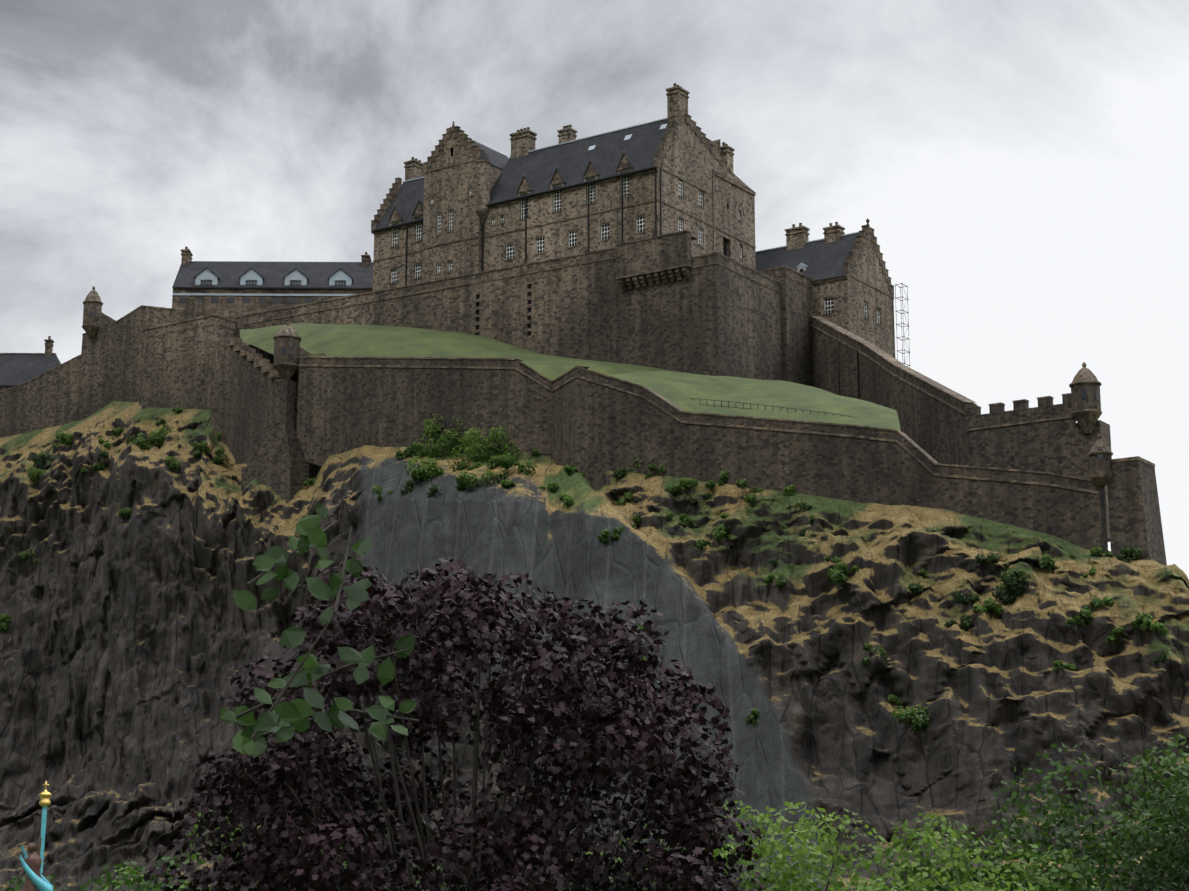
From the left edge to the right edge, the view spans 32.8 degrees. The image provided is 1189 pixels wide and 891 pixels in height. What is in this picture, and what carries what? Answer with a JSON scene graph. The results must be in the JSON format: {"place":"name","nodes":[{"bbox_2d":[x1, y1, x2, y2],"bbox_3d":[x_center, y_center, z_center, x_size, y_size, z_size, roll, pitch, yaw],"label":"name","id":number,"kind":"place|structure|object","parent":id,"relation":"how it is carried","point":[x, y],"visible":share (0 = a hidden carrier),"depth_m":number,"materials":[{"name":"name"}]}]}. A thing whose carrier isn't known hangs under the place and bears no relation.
{"place":"outdoors","nodes":[
{"label":"outdoors","id":0,"kind":"place"},
{"bbox_2d":[172,246,372,316],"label":"barracks block","id":1,"kind":"structure","parent":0,"point":[230,288],"depth_m":287.57,"materials":[{"name":"stone"}]},
{"bbox_2d":[220,502,419,757],"bbox_3d":[-0.840,1.039,6.266,0.626,1.768,0.920,0,-12,-1],"label":"leafy branch","id":2,"kind":"object","parent":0,"point":[295,713],"depth_m":6.27,"materials":[{"name":"green plant"}]},
{"bbox_2d":[142,556,770,890],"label":"purple maple tree","id":3,"kind":"object","parent":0,"point":[452,667],"depth_m":31.99,"materials":[{"name":"purple plant"}]},
{"bbox_2d":[229,230,811,478],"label":"rampart wall","id":4,"kind":"structure","parent":0,"point":[667,301],"depth_m":230.14,"materials":[{"name":"stone"}]},
{"bbox_2d":[371,83,755,290],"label":"castle building","id":5,"kind":"structure","parent":4,"relation":"on","point":[459,202],"depth_m":240.95,"materials":[{"name":"stone"}]},
{"bbox_2d":[0,286,1107,552],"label":"rampart walls","id":6,"kind":"structure","parent":0,"point":[260,404],"depth_m":212.84,"materials":[{"name":"stone"}]},
{"bbox_2d":[240,323,900,430],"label":"terrace grass","id":7,"kind":"structure","parent":6,"relation":"on","point":[679,389],"depth_m":214.08,"materials":[{"name":"green plant"}]},
{"bbox_2d":[691,398,857,417],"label":"terrace railing","id":8,"kind":"object","parent":7,"relation":"on","point":[714,405],"visible":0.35,"depth_m":197.34,"materials":[{"name":"metal"}]},
{"bbox_2d":[0,401,1188,890],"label":"castle rock","id":9,"kind":"object","parent":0,"point":[134,643],"visible":0.65,"depth_m":185.06,"materials":[{"name":"grey stone"}]},
{"bbox_2d":[0,336,60,390],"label":"building","id":10,"kind":"structure","parent":9,"relation":"on","point":[17,369],"depth_m":295.57,"materials":[{"name":"stone"}]},
{"bbox_2d":[0,407,1167,732],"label":"shrubs","id":11,"kind":"object","parent":9,"relation":"on","point":[836,575],"visible":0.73,"depth_m":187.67,"materials":[{"name":"green plant"}]},
{"bbox_2d":[755,218,1166,564],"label":"rampart works","id":12,"kind":"structure","parent":9,"relation":"on","point":[852,336],"depth_m":199.86,"materials":[{"name":"stone"}]},
{"bbox_2d":[0,0,1188,578],"label":"sky","id":13,"kind":"structure","parent":0,"point":[1021,167],"materials":[{"name":"grey"}]},
{"label":"ground surface","id":14,"kind":"structure","parent":0,"visible":0},
{"bbox_2d":[19,781,52,890],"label":"fountain ornament","id":15,"kind":"object","parent":14,"relation":"on","point":[35,878],"visible":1,"depth_m":58.76,"materials":[{"name":"teal metal"}]},
{"bbox_2d":[5,855,201,890],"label":"bush","id":16,"kind":"object","parent":14,"relation":"on","point":[124,877],"visible":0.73,"depth_m":70.49,"materials":[{"name":"green plant"}]},
{"bbox_2d":[95,810,346,890],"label":"bush","id":17,"kind":"object","parent":14,"relation":"on","point":[193,858],"visible":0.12,"depth_m":80.83,"materials":[{"name":"green plant"}]},
{"bbox_2d":[217,863,461,890],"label":"bush","id":18,"kind":"object","parent":14,"relation":"on","point":[441,887],"visible":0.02,"depth_m":94.29,"materials":[{"name":"green plant"}]},
{"bbox_2d":[564,824,745,889],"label":"bush","id":19,"kind":"object","parent":14,"relation":"on","point":[601,853],"visible":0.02,"depth_m":87.61,"materials":[{"name":"green plant"}]},
{"bbox_2d":[653,800,907,890],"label":"bush","id":20,"kind":"object","parent":14,"relation":"on","point":[764,850],"depth_m":66.58,"materials":[{"name":"green plant"}]},
{"bbox_2d":[829,830,1032,890],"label":"bush","id":21,"kind":"object","parent":14,"relation":"on","point":[948,865],"visible":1,"depth_m":60.68,"materials":[{"name":"green plant"}]},
{"bbox_2d":[820,813,1118,890],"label":"bush","id":22,"kind":"object","parent":14,"relation":"on","point":[1044,883],"visible":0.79,"depth_m":91.52,"materials":[{"name":"green plant"}]},
{"bbox_2d":[949,742,1188,890],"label":"bush","id":23,"kind":"object","parent":14,"relation":"on","point":[1088,836],"depth_m":97.08,"materials":[{"name":"green plant"}]},
{"bbox_2d":[1083,733,1188,890],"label":"bush","id":24,"kind":"object","parent":14,"relation":"on","point":[1154,823],"depth_m":77.36,"materials":[{"name":"green plant"}]}
]}

